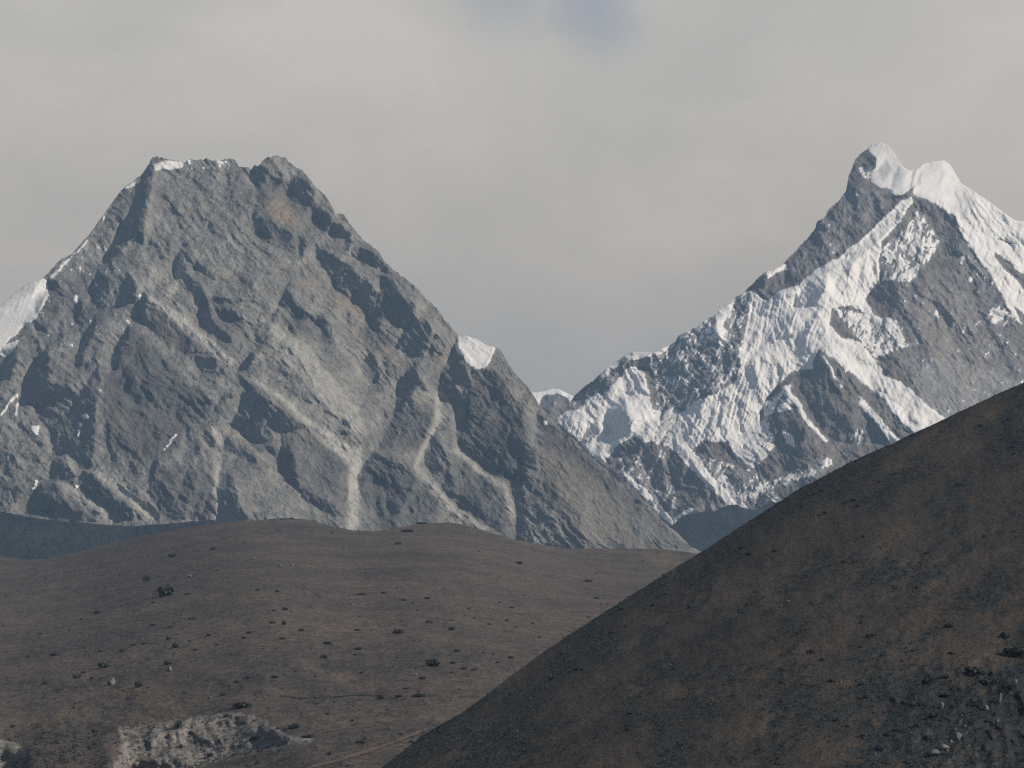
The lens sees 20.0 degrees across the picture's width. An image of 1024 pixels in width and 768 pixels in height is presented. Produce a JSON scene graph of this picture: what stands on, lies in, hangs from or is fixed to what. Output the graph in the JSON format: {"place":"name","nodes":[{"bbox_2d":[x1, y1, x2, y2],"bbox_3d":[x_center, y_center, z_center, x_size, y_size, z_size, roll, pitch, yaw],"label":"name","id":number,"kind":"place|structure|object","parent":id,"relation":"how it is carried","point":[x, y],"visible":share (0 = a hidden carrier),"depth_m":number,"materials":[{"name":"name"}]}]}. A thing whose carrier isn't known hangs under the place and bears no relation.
{"place":"outdoors","nodes":[
{"label":"outdoors","id":0,"kind":"place"},
{"bbox_2d":[0,511,224,559],"bbox_3d":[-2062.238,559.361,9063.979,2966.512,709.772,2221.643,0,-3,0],"label":"dark slope","id":1,"kind":"structure","parent":0,"point":[23,537],"depth_m":8588.54,"materials":[{"name":"grey stone"}]},
{"bbox_2d":[288,723,301,728],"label":"shrub","id":2,"kind":"object","parent":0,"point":[292,726],"visible":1,"depth_m":1755.88,"materials":[{"name":"green plant"}]},
{"bbox_2d":[0,518,697,767],"bbox_3d":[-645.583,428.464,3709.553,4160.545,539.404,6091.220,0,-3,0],"label":"brown hill","id":3,"kind":"structure","parent":0,"point":[70,594],"depth_m":2665.06,"materials":[{"name":"brown soil"}]},
{"bbox_2d":[97,662,110,667],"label":"shrub","id":4,"kind":"object","parent":3,"relation":"on","point":[103,665],"visible":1,"depth_m":2379.99,"materials":[{"name":"green plant"}]},
{"bbox_2d":[107,677,115,684],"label":"boulder","id":5,"kind":"object","parent":3,"relation":"on","point":[111,681],"visible":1,"depth_m":2205.41,"materials":[{"name":"stone"}]},
{"bbox_2d":[134,681,142,687],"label":"shrub","id":6,"kind":"object","parent":3,"relation":"on","point":[139,684],"visible":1,"depth_m":2140.84,"materials":[{"name":"green plant"}]},
{"bbox_2d":[143,575,150,581],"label":"shrub","id":7,"kind":"object","parent":3,"relation":"on","point":[145,578],"visible":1,"depth_m":3641.25,"materials":[{"name":"green plant"}]},
{"bbox_2d":[156,583,174,596],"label":"shrub","id":8,"kind":"object","parent":3,"relation":"on","point":[166,590],"visible":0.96,"depth_m":3221.01,"materials":[{"name":"green plant"}]},
{"bbox_2d":[163,660,173,664],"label":"shrub","id":9,"kind":"object","parent":3,"relation":"on","point":[167,662],"visible":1,"depth_m":2301.36,"materials":[{"name":"green plant"}]},
{"bbox_2d":[174,720,181,727],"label":"shrub","id":10,"kind":"object","parent":3,"relation":"on","point":[178,724],"visible":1,"depth_m":1840.83,"materials":[{"name":"green plant"}]},
{"bbox_2d":[233,701,252,707],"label":"shrub","id":11,"kind":"object","parent":3,"relation":"on","point":[245,704],"visible":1,"depth_m":1888.14,"materials":[{"name":"green plant"}]},
{"bbox_2d":[280,694,378,698],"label":"hedge","id":12,"kind":"object","parent":3,"relation":"on","point":[294,697],"visible":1,"depth_m":1961.99,"materials":[{"name":"green plant"}]},
{"bbox_2d":[0,525,674,767],"bbox_3d":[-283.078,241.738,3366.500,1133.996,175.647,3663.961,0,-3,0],"label":"scrub","id":13,"kind":"object","parent":3,"relation":"on","point":[101,756],"visible":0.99,"depth_m":1858.88,"materials":[{"name":"brown plant"}]},
{"bbox_2d":[0,155,700,553],"bbox_3d":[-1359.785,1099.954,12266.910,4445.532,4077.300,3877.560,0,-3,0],"label":"mountain","id":14,"kind":"structure","parent":0,"point":[228,339],"depth_m":11090.34,"materials":[{"name":"grey stone"}]},
{"bbox_2d":[307,728,427,767],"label":"dirt path","id":15,"kind":"structure","parent":0,"point":[367,750],"depth_m":1630.83,"materials":[{"name":"soil"}]},
{"bbox_2d":[392,629,403,633],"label":"shrub","id":16,"kind":"object","parent":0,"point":[398,631],"visible":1,"depth_m":2549.64,"materials":[{"name":"green plant"}]},
{"bbox_2d":[411,693,426,696],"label":"shrub","id":17,"kind":"object","parent":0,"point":[418,695],"visible":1,"depth_m":1946.93,"materials":[{"name":"green plant"}]},
{"bbox_2d":[425,658,439,665],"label":"shrub","id":18,"kind":"object","parent":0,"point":[435,661],"visible":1,"depth_m":2201.56,"materials":[{"name":"green plant"}]},
{"bbox_2d":[0,0,1023,396],"label":"sky","id":19,"kind":"structure","parent":0,"point":[575,187],"materials":[{"name":"grey"}]},
{"bbox_2d":[532,388,572,420],"bbox_3d":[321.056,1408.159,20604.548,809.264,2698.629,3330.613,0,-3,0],"label":"distant mountain","id":20,"kind":"structure","parent":0,"point":[553,403],"depth_m":20046.13,"materials":[{"name":"grey stone"}]},
{"bbox_2d":[381,383,1023,767],"bbox_3d":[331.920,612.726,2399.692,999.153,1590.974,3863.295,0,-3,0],"label":"dark scrub slope","id":21,"kind":"structure","parent":0,"point":[796,539],"depth_m":1448.04,"materials":[{"name":"brown soil"}]},
{"bbox_2d":[385,383,1023,767],"bbox_3d":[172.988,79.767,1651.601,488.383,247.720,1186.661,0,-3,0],"label":"ground cover","id":22,"kind":"object","parent":21,"relation":"on","point":[760,696],"visible":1,"depth_m":1336.72,"materials":[{"name":"brown plant"}]},
{"bbox_2d":[865,633,875,636],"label":"shrub","id":23,"kind":"object","parent":21,"relation":"on","point":[870,635],"visible":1,"depth_m":1379.40,"materials":[{"name":"green plant"}]},
{"bbox_2d":[874,746,884,751],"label":"shrub","id":24,"kind":"object","parent":21,"relation":"on","point":[878,749],"visible":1,"depth_m":1130.36,"materials":[{"name":"green plant"}]},
{"bbox_2d":[913,722,920,726],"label":"shrub","id":25,"kind":"object","parent":21,"relation":"on","point":[917,724],"visible":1,"depth_m":1175.86,"materials":[{"name":"green plant"}]},
{"bbox_2d":[921,678,934,683],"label":"shrub","id":26,"kind":"object","parent":21,"relation":"on","point":[927,680],"visible":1,"depth_m":1261.12,"materials":[{"name":"green plant"}]},
{"bbox_2d":[926,712,940,717],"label":"shrub","id":27,"kind":"object","parent":21,"relation":"on","point":[933,715],"visible":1,"depth_m":1188.70,"materials":[{"name":"green plant"}]},
{"bbox_2d":[928,749,939,756],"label":"boulder","id":28,"kind":"object","parent":21,"relation":"on","point":[934,752],"visible":1,"depth_m":1125.24,"materials":[{"name":"stone"}]},
{"bbox_2d":[938,702,943,708],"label":"boulder","id":29,"kind":"object","parent":21,"relation":"on","point":[940,705],"visible":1,"depth_m":1213.59,"materials":[{"name":"stone"}]},
{"bbox_2d":[937,674,949,678],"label":"shrub","id":30,"kind":"object","parent":21,"relation":"on","point":[940,676],"visible":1,"depth_m":1267.77,"materials":[{"name":"green plant"}]},
{"bbox_2d":[938,743,949,750],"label":"boulder","id":31,"kind":"object","parent":21,"relation":"on","point":[942,746],"visible":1,"depth_m":1136.05,"materials":[{"name":"stone"}]},
{"bbox_2d":[938,692,949,696],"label":"shrub","id":32,"kind":"object","parent":21,"relation":"on","point":[947,694],"visible":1,"depth_m":1237.46,"materials":[{"name":"green plant"}]},
{"bbox_2d":[944,623,954,627],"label":"shrub","id":33,"kind":"object","parent":21,"relation":"on","point":[948,625],"visible":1,"depth_m":1393.06,"materials":[{"name":"green plant"}]},
{"bbox_2d":[951,732,961,739],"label":"boulder","id":34,"kind":"object","parent":21,"relation":"on","point":[956,735],"visible":1,"depth_m":1154.01,"materials":[{"name":"stone"}]},
{"bbox_2d":[964,666,989,674],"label":"shrub","id":35,"kind":"object","parent":21,"relation":"on","point":[976,670],"visible":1,"depth_m":1275.89,"materials":[{"name":"green plant"}]},
{"bbox_2d":[980,677,998,685],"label":"shrub","id":36,"kind":"object","parent":21,"relation":"on","point":[985,682],"visible":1,"depth_m":1259.62,"materials":[{"name":"green plant"}]},
{"bbox_2d":[999,632,1009,636],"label":"shrub","id":37,"kind":"object","parent":21,"relation":"on","point":[1003,634],"visible":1,"depth_m":1361.48,"materials":[{"name":"green plant"}]},
{"bbox_2d":[1006,682,1013,689],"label":"shrub","id":38,"kind":"object","parent":21,"relation":"on","point":[1010,686],"visible":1,"depth_m":1240.78,"materials":[{"name":"green plant"}]},
{"bbox_2d":[1003,645,1023,655],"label":"shrub","id":39,"kind":"object","parent":21,"relation":"on","point":[1011,650],"visible":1,"depth_m":1315.00,"materials":[{"name":"green plant"}]},
{"bbox_2d":[670,502,777,551],"bbox_3d":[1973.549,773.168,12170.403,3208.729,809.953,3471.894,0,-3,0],"label":"dark ridge","id":40,"kind":"structure","parent":0,"point":[701,531],"depth_m":12049.49,"materials":[{"name":"grey stone"}]},
{"bbox_2d":[554,143,1023,526],"bbox_3d":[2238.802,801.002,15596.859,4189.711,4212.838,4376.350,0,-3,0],"label":"snow mountain","id":41,"kind":"structure","parent":0,"point":[882,306],"depth_m":14551.04,"materials":[{"name":"white snow"}]}
]}

